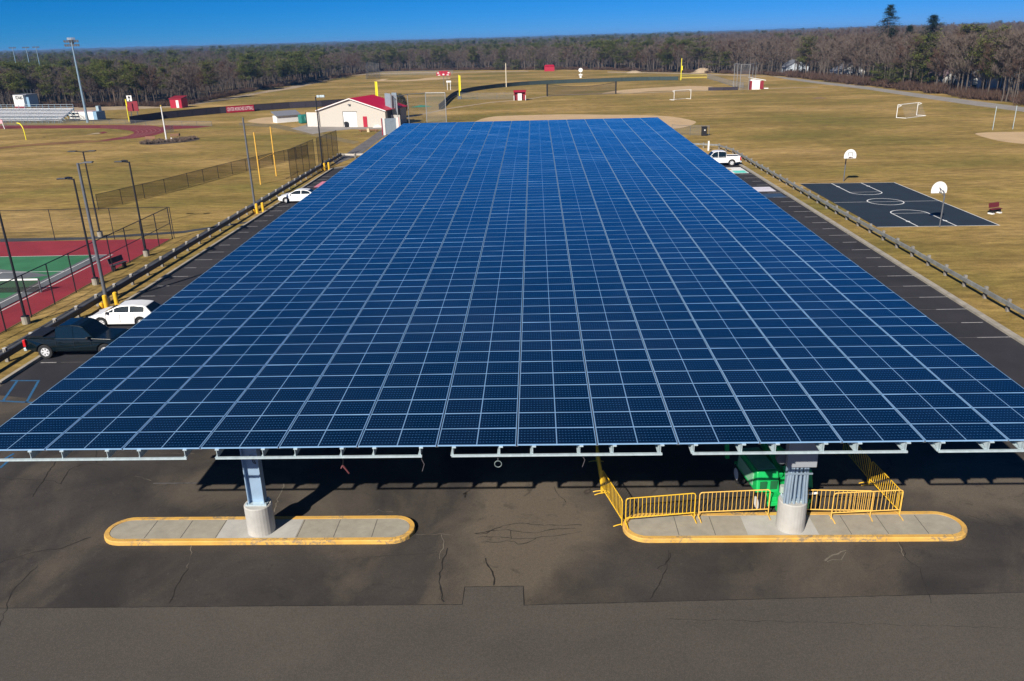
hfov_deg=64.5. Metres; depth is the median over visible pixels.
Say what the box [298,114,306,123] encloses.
storage tank
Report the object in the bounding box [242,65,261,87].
pine tree
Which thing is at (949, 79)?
house
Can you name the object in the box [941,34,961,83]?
bare tree
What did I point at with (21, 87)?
pine tree
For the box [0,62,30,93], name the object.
pine tree
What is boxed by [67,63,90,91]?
pine tree
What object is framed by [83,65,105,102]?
pine tree
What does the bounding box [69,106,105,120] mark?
storage container
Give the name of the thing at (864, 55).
bare tree
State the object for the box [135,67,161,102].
bare tree
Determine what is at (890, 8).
spruce tree
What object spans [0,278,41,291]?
tennis net
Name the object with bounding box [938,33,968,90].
bare tree
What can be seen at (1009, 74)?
bare tree
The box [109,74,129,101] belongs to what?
bare tree
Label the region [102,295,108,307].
bollard
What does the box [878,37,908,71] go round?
bare tree
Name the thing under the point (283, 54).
pine tree
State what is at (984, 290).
guard rail
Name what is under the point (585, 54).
bare tree
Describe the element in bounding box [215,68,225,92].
bare tree
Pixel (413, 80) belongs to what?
infield dirt
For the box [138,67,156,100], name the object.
bare tree
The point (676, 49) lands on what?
bare tree
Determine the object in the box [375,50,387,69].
pine tree
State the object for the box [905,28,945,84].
pine tree
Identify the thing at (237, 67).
bare tree
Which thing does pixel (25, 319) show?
lamp post
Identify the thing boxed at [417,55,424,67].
pine tree
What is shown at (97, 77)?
pine tree
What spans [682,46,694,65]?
bare tree
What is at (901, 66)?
bare tree
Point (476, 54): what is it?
pine tree
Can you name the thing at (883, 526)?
traffic island
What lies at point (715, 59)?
pine tree
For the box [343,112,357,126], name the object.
garage door
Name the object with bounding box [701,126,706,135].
trash bin
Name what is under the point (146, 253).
lamp post
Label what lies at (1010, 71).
bare tree
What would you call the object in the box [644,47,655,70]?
bare tree
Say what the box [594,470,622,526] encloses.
crowd barrier
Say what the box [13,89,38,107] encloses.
press box
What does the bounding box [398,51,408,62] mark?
pine tree
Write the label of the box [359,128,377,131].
log bench
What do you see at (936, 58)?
bare tree
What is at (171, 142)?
planting bed
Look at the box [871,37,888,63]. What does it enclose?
bare tree
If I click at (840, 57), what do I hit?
bare tree
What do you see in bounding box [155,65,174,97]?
bare tree
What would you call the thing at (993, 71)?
bare tree
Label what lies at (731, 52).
bare tree
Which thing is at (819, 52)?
bare tree
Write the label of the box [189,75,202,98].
bare tree
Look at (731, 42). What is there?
bare tree
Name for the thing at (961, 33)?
bare tree
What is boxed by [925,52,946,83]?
bare tree
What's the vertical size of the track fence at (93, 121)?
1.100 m
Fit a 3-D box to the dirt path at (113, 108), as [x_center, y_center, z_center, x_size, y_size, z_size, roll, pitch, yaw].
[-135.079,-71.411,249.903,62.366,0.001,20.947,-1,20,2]
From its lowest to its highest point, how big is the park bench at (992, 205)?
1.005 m
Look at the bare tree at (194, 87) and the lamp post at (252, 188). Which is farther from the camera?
the bare tree at (194, 87)
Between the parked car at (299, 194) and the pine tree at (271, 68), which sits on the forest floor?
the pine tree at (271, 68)
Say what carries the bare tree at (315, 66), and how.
on the forest floor
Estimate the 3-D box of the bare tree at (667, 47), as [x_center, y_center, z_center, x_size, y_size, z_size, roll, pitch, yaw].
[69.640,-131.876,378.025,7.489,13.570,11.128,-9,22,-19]
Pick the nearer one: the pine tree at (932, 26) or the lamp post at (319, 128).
the lamp post at (319, 128)
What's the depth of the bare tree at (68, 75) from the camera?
256.74 m
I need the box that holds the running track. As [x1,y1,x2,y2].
[0,125,163,140]
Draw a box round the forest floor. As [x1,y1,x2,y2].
[0,50,1014,107]
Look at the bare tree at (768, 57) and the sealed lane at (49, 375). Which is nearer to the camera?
the sealed lane at (49, 375)
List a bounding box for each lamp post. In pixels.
[0,213,30,324]
[56,177,99,284]
[67,150,102,236]
[76,161,110,304]
[114,160,149,256]
[242,118,255,211]
[315,95,324,169]
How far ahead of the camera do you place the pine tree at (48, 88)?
256.64 m
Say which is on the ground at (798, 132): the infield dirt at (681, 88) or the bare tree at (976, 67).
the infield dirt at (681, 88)
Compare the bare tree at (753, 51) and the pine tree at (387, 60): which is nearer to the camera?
the bare tree at (753, 51)
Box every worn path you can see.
[0,140,101,148]
[0,221,247,241]
[239,123,358,143]
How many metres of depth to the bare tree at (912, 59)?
234.60 m
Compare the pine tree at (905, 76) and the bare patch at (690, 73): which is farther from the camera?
the bare patch at (690, 73)
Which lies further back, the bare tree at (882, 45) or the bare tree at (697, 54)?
the bare tree at (697, 54)
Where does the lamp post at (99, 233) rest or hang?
on the worn path at (53, 239)
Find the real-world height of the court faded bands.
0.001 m
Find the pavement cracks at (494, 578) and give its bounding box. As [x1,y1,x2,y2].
[0,452,1022,628]
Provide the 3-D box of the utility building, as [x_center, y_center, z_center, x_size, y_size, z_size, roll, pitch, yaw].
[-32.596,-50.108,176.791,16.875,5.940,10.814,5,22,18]
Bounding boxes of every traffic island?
[104,515,414,545]
[622,511,967,542]
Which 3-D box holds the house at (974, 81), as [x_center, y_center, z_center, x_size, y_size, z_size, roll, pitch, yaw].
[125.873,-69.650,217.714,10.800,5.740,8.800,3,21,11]
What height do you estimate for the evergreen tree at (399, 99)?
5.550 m
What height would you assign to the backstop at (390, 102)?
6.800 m
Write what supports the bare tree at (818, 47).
on the forest floor
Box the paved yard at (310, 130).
[291,125,381,133]
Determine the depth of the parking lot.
30.05 m
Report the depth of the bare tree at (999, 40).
186.93 m
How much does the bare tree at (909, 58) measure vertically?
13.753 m
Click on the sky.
(45, 24)
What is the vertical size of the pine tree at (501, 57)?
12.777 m
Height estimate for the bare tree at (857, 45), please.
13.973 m
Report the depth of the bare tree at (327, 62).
403.05 m
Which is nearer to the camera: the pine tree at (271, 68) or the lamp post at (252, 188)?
the lamp post at (252, 188)
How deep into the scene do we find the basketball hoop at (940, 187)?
73.07 m
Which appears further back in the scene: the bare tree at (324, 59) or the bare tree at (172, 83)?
the bare tree at (324, 59)
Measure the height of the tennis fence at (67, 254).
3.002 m
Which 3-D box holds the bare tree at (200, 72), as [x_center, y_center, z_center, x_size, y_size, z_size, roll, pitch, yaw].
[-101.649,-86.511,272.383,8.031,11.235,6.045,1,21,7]
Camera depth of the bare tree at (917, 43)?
230.93 m
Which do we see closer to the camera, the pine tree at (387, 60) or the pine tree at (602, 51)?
the pine tree at (602, 51)
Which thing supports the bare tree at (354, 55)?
on the forest floor
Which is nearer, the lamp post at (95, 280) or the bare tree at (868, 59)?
the lamp post at (95, 280)
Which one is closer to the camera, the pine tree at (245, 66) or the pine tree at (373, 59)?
the pine tree at (245, 66)
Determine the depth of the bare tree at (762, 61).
332.50 m
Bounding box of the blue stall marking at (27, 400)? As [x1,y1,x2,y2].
[0,380,39,467]
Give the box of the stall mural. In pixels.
[728,169,746,172]
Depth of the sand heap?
363.44 m
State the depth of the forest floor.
392.96 m
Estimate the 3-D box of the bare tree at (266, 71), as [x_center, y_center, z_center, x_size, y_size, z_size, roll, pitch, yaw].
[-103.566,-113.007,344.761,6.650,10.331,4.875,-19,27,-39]
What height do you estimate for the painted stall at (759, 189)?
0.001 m
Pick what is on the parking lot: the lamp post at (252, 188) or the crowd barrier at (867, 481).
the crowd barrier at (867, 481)
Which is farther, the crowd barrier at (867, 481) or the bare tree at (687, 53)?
the bare tree at (687, 53)
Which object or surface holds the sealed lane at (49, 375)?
on the parking lot
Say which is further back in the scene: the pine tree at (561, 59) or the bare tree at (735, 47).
the pine tree at (561, 59)
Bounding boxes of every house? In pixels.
[780,59,809,71]
[829,63,866,76]
[923,68,958,84]
[954,70,980,89]
[977,67,1022,91]
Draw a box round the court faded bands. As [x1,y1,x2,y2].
[0,255,105,307]
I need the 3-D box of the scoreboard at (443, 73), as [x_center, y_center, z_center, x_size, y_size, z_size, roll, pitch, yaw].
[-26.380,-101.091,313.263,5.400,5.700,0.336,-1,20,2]
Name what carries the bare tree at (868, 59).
on the forest floor
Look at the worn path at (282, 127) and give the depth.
169.38 m
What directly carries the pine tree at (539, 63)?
on the forest floor
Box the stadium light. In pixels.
[63,39,88,122]
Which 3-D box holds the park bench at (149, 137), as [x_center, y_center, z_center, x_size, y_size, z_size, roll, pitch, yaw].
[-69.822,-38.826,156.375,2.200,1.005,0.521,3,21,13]
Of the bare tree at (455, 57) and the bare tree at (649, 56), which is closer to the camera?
the bare tree at (649, 56)
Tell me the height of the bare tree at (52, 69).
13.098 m
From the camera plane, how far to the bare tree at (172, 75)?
251.25 m
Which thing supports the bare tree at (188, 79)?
on the forest floor
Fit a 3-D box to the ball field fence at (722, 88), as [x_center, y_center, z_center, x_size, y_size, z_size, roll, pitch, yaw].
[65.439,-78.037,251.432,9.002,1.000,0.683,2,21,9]
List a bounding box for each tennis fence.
[0,207,172,333]
[0,207,174,240]
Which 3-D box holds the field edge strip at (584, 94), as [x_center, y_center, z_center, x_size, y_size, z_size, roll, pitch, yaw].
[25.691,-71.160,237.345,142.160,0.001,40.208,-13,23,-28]
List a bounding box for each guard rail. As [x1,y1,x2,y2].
[0,154,341,361]
[339,153,362,157]
[693,142,1023,314]
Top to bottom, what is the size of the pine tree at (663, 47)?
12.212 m
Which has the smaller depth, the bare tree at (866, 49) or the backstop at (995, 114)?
the backstop at (995, 114)
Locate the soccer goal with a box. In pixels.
[896,102,925,117]
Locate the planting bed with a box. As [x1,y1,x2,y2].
[143,138,199,144]
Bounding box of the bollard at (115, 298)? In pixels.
[112,292,118,304]
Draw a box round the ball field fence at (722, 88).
[708,87,737,89]
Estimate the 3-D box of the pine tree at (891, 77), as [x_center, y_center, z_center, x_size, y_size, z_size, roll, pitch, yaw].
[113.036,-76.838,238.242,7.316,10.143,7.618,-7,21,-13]
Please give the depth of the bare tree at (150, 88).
249.05 m
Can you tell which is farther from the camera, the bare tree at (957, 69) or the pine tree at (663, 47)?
the pine tree at (663, 47)
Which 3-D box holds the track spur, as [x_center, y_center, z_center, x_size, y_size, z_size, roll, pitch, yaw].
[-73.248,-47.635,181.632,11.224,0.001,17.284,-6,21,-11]
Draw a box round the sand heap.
[691,68,712,72]
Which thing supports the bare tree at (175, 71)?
on the forest floor
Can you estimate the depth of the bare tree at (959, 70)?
204.96 m
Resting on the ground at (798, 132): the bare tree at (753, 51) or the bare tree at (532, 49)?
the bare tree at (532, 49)
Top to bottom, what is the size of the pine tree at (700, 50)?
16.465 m
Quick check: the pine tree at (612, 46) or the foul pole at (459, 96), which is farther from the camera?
the pine tree at (612, 46)
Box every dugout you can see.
[271,110,299,122]
[513,90,525,100]
[748,77,767,89]
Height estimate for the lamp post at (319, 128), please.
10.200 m
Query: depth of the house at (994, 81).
202.68 m
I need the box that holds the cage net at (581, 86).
[546,82,616,95]
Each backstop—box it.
[384,92,446,122]
[733,63,756,89]
[992,106,1016,129]
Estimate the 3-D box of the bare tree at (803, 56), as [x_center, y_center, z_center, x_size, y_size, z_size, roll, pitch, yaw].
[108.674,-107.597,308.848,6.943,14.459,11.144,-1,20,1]
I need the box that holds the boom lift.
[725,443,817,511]
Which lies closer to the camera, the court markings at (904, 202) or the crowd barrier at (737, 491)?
the crowd barrier at (737, 491)
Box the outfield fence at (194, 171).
[95,145,307,209]
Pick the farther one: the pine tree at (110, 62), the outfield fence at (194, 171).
the pine tree at (110, 62)
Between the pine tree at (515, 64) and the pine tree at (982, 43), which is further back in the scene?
the pine tree at (515, 64)
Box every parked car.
[88,300,160,324]
[278,188,313,202]
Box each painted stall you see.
[729,167,748,172]
[753,187,774,191]
[762,193,785,197]
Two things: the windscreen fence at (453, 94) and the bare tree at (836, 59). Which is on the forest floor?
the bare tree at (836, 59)
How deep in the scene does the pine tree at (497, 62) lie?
457.77 m
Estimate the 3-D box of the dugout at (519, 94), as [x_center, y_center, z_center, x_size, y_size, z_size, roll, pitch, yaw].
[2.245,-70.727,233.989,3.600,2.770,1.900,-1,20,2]
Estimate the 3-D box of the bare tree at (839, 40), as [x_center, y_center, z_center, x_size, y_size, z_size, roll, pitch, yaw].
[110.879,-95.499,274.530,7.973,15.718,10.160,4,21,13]
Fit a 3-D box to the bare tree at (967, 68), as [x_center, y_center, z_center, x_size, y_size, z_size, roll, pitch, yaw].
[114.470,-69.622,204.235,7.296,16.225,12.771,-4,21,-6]
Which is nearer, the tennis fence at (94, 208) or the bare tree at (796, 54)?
the tennis fence at (94, 208)
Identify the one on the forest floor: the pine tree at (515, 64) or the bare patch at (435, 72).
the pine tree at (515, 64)
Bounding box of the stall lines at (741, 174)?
[41,174,991,362]
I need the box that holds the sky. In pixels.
[0,0,1023,50]
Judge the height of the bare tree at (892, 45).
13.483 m
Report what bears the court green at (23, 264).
on the tennis court at (38, 301)
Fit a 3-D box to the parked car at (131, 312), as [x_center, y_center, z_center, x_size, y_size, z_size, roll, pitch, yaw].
[-25.384,-1.827,53.355,4.312,1.428,2.040,-1,20,2]
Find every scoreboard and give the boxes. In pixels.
[126,95,138,115]
[436,71,449,82]
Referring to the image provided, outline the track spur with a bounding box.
[153,125,208,131]
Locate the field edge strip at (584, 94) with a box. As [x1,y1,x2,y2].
[407,87,810,117]
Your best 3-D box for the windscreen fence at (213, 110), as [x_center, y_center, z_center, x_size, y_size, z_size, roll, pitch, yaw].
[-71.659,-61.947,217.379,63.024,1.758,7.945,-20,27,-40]
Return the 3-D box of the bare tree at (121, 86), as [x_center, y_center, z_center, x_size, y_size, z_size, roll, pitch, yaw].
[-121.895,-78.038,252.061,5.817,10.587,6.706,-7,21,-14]
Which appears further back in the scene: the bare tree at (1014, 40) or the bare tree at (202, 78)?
the bare tree at (202, 78)
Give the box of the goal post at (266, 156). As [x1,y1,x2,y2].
[253,127,276,184]
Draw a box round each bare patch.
[357,71,527,74]
[608,72,764,76]
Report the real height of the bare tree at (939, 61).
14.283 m
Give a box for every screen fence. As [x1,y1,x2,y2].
[287,139,315,175]
[316,130,338,162]
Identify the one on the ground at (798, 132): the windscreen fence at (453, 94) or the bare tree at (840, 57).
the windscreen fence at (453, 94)
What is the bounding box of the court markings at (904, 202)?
[807,182,997,226]
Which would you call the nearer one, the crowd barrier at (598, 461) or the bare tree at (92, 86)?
the crowd barrier at (598, 461)
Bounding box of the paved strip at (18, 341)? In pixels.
[0,159,327,353]
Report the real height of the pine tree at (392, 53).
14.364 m
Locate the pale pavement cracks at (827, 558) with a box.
[137,453,903,566]
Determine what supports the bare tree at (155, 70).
on the forest floor
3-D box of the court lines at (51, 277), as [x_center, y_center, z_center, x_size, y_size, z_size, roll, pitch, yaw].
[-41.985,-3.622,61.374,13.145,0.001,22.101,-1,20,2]
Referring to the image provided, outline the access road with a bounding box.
[0,586,1023,680]
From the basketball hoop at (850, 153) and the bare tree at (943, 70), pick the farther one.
the bare tree at (943, 70)
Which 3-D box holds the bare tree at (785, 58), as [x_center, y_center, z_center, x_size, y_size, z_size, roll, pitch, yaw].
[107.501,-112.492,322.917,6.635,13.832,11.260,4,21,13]
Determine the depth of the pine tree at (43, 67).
265.59 m
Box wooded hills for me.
[0,22,1017,55]
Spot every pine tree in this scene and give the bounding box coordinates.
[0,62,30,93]
[8,76,31,93]
[12,77,33,93]
[30,62,56,101]
[37,77,55,102]
[58,76,81,105]
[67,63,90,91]
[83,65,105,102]
[89,64,114,101]
[92,57,127,105]
[117,62,146,104]
[136,76,150,98]
[196,60,219,98]
[235,57,254,86]
[238,57,257,88]
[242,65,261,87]
[252,60,264,89]
[263,57,286,85]
[271,51,293,82]
[276,63,288,83]
[277,58,292,83]
[286,53,306,82]
[295,59,307,80]
[303,61,312,82]
[320,61,332,75]
[332,59,341,75]
[361,53,370,67]
[367,53,378,64]
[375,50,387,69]
[383,47,399,68]
[385,55,392,66]
[397,53,404,69]
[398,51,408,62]
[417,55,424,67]
[429,49,438,61]
[433,46,446,64]
[465,45,478,68]
[493,59,504,69]
[498,48,507,62]
[510,59,519,69]
[536,59,544,69]
[558,52,565,66]
[595,45,608,64]
[597,43,613,66]
[600,39,615,51]
[606,39,625,67]
[654,46,669,68]
[658,51,673,65]
[687,36,713,68]
[702,50,722,72]
[719,50,732,69]
[796,32,818,72]
[869,63,886,81]
[886,61,909,88]
[893,58,918,81]
[901,24,913,72]
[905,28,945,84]
[914,54,946,83]
[917,15,942,72]
[955,35,985,86]
[968,22,1020,88]
[976,45,1005,78]
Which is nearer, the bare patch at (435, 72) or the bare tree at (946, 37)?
the bare tree at (946, 37)
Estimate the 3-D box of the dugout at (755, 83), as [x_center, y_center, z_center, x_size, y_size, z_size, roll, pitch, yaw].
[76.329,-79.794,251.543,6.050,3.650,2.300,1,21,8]
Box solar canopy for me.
[0,117,1023,537]
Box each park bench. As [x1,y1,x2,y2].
[107,254,126,270]
[144,136,154,140]
[170,133,179,137]
[988,202,1002,214]
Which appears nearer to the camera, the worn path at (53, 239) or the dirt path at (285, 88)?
the worn path at (53, 239)
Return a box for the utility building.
[315,95,407,126]
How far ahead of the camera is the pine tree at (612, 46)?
411.78 m
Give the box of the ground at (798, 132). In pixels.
[0,70,1023,379]
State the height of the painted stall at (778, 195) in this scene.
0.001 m
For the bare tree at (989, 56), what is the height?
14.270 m
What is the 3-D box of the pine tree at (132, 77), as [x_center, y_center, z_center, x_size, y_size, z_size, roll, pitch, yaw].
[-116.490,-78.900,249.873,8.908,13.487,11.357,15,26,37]
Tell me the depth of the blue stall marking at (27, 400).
42.69 m
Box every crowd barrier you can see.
[588,446,606,491]
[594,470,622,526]
[624,493,696,528]
[696,489,770,522]
[807,489,873,521]
[828,490,903,523]
[835,443,874,483]
[861,461,902,510]
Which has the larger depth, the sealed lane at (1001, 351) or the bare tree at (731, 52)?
the bare tree at (731, 52)
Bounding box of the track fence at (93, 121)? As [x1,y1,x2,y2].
[3,120,211,123]
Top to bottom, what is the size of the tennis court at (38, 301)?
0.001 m
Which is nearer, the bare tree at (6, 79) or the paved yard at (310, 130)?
the paved yard at (310, 130)
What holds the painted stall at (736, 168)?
on the sealed lane at (1001, 351)
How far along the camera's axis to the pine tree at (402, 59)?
486.16 m
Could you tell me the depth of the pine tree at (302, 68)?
369.81 m
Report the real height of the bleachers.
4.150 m
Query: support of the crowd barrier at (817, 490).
on the traffic island at (883, 526)
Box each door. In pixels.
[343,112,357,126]
[363,116,367,126]
[749,81,763,89]
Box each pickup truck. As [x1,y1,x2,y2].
[22,317,128,358]
[708,150,741,165]
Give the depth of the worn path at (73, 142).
157.74 m
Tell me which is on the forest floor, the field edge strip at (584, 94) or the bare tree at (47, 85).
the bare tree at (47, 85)
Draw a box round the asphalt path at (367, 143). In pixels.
[334,130,384,163]
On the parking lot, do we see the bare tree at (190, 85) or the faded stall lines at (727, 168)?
the faded stall lines at (727, 168)
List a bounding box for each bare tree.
[0,68,12,104]
[1,74,11,103]
[38,74,57,101]
[42,66,65,102]
[43,71,64,102]
[54,77,67,103]
[64,67,80,102]
[77,76,95,102]
[78,78,102,102]
[81,69,94,100]
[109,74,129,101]
[111,73,127,106]
[131,75,153,105]
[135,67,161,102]
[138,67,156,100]
[144,68,162,100]
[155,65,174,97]
[160,67,187,95]
[163,80,174,95]
[165,72,183,95]
[166,81,176,95]
[173,79,183,95]
[174,62,193,99]
[177,72,197,99]
[184,67,197,100]
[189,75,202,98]
[194,74,206,97]
[196,67,219,96]
[197,67,216,92]
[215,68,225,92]
[217,60,239,90]
[219,67,233,93]
[232,65,244,87]
[262,63,271,83]
[264,61,276,84]
[309,58,318,75]
[320,54,331,77]
[321,53,335,78]
[344,52,358,74]
[453,51,461,69]
[492,47,497,59]
[524,47,539,69]
[561,46,572,67]
[578,46,587,66]
[587,48,593,67]
[640,45,653,69]
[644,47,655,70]
[649,44,657,64]
[654,43,671,61]
[669,43,689,71]
[680,48,692,69]
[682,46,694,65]
[695,45,708,67]
[711,42,723,72]
[711,48,721,72]
[718,38,733,69]
[725,44,739,66]
[726,40,742,67]
[729,43,744,73]
[749,39,764,70]
[755,39,773,74]
[759,52,768,74]
[761,49,779,63]
[763,40,778,69]
[776,42,790,71]
[785,36,804,71]
[791,40,807,66]
[795,51,809,72]
[806,46,819,72]
[811,40,835,72]
[812,43,831,76]
[819,39,838,74]
[825,51,847,73]
[830,47,854,72]
[831,35,851,74]
[831,41,853,75]
[835,47,849,67]
[842,51,855,74]
[848,40,866,75]
[851,51,866,74]
[853,53,871,72]
[855,43,876,77]
[865,43,888,77]
[866,34,885,77]
[867,47,884,78]
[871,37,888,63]
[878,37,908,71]
[880,43,900,79]
[881,44,906,70]
[889,41,928,80]
[890,54,913,81]
[896,47,919,80]
[899,33,925,78]
[900,34,924,81]
[904,44,923,77]
[913,55,926,81]
[923,52,944,81]
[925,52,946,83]
[926,46,951,85]
[929,33,956,79]
[929,43,949,82]
[931,39,967,82]
[936,53,954,85]
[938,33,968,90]
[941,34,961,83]
[945,38,978,95]
[947,32,981,90]
[948,58,968,79]
[949,30,976,75]
[954,32,991,89]
[970,46,1002,86]
[971,54,995,98]
[973,35,1003,88]
[974,35,1007,86]
[975,40,1006,88]
[978,41,1010,99]
[985,54,1008,89]
[990,46,1022,101]
[994,28,1023,95]
[994,29,1023,98]
[994,35,1023,90]
[994,55,1023,96]
[996,30,1023,101]
[1005,55,1023,102]
[1015,49,1023,97]
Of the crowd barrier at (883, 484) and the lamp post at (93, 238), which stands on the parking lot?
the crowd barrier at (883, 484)
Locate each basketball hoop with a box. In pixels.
[843,149,855,180]
[931,181,946,226]
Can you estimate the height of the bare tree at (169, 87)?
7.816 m
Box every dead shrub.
[142,139,152,143]
[170,137,179,141]
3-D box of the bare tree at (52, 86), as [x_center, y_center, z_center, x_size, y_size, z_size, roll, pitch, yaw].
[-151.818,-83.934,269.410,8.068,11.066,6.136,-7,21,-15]
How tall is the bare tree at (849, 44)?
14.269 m
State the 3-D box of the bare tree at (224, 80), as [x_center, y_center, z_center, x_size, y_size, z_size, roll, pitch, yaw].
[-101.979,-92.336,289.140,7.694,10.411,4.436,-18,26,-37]
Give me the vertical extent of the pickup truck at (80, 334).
1.987 m
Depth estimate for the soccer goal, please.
163.02 m
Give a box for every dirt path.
[63,106,162,109]
[161,76,344,107]
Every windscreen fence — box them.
[129,99,344,123]
[439,76,677,108]
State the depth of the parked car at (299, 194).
92.11 m
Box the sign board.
[381,117,398,134]
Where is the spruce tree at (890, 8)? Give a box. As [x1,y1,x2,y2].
[867,4,902,76]
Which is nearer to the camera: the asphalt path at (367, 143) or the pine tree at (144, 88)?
the asphalt path at (367, 143)
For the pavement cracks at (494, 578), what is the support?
on the parking lot
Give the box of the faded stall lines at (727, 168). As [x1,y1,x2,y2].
[61,168,976,483]
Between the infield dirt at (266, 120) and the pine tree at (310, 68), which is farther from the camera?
the pine tree at (310, 68)
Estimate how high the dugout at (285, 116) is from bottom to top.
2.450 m
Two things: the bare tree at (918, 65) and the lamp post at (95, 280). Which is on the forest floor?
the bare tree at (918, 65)
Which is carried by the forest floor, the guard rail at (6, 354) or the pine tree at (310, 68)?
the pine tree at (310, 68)
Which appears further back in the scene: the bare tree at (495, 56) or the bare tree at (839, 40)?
the bare tree at (495, 56)
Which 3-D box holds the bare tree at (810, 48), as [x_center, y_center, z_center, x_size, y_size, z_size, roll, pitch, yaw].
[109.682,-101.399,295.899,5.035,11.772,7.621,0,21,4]
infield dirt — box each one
[248,117,285,123]
[376,78,449,81]
[475,114,695,128]
[605,86,709,92]
[975,132,1023,143]
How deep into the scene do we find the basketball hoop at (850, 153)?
94.11 m
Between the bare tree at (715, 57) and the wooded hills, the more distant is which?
the wooded hills
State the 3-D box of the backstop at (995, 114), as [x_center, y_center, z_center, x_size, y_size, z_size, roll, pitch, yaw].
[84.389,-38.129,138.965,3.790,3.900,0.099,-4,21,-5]
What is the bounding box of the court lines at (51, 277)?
[0,254,112,309]
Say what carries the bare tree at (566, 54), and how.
on the ground at (798, 132)
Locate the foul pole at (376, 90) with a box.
[375,81,377,95]
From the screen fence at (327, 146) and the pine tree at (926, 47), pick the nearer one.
the screen fence at (327, 146)
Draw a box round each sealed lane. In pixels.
[0,169,341,398]
[722,164,1023,387]
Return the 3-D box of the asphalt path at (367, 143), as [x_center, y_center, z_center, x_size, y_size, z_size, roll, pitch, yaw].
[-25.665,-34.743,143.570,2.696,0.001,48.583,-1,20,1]
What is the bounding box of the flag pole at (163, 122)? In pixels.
[160,105,166,138]
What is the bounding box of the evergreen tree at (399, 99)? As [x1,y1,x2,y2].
[397,93,407,111]
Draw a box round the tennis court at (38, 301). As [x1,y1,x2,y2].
[0,239,168,331]
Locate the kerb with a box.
[0,163,1023,384]
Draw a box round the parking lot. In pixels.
[0,163,1023,607]
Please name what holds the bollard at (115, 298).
on the ground at (798, 132)
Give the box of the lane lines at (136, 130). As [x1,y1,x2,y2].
[104,126,158,137]
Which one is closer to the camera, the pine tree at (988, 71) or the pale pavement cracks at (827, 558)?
the pale pavement cracks at (827, 558)
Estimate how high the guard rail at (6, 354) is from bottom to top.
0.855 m
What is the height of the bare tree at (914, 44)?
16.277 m
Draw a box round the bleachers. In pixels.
[0,104,75,122]
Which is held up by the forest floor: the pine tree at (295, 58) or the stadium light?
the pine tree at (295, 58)
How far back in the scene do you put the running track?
187.84 m
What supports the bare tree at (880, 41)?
on the forest floor
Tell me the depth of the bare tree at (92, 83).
252.73 m
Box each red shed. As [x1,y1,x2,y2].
[168,95,187,107]
[544,65,553,70]
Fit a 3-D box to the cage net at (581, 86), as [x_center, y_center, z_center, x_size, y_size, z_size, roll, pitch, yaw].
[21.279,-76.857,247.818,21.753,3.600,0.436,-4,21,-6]
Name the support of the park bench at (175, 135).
on the planting bed
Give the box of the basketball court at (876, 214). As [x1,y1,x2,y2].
[801,182,996,226]
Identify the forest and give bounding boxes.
[0,20,1023,107]
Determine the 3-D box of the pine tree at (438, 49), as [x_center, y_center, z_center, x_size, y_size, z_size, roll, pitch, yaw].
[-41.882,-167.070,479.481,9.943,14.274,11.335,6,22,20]
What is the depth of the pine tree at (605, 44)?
428.49 m
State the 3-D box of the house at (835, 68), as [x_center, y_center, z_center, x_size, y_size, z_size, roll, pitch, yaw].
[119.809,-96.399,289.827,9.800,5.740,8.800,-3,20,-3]
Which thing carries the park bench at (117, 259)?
on the ground at (798, 132)
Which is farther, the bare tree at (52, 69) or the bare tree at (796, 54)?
the bare tree at (796, 54)
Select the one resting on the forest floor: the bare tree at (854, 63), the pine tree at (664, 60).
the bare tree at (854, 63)
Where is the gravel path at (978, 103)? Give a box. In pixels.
[773,76,1023,111]
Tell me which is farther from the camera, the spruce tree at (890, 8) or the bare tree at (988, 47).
the spruce tree at (890, 8)
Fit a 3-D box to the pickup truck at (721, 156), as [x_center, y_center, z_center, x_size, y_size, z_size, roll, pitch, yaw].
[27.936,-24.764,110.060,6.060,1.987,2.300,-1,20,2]
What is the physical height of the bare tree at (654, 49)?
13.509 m
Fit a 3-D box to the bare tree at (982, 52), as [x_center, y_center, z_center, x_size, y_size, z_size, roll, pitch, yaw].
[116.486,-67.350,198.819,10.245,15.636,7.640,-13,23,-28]
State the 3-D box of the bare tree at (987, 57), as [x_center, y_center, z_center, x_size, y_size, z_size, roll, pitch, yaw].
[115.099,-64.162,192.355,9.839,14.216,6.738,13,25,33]
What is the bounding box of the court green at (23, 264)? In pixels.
[0,255,91,300]
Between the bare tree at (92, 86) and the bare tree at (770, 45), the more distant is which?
the bare tree at (770, 45)
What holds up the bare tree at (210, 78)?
on the forest floor
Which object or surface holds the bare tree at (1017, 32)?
on the forest floor
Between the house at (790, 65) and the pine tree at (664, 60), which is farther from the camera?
the pine tree at (664, 60)
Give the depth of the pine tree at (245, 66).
312.55 m
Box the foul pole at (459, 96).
[458,75,461,98]
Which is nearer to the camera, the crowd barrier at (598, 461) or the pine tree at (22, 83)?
the crowd barrier at (598, 461)
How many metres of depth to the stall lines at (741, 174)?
64.11 m
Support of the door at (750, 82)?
in the dugout at (755, 83)
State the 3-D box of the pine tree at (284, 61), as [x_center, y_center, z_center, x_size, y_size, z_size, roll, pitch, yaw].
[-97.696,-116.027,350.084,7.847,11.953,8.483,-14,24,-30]
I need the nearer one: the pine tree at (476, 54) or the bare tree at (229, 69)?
the bare tree at (229, 69)
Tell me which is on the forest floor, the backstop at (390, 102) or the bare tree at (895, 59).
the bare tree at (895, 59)

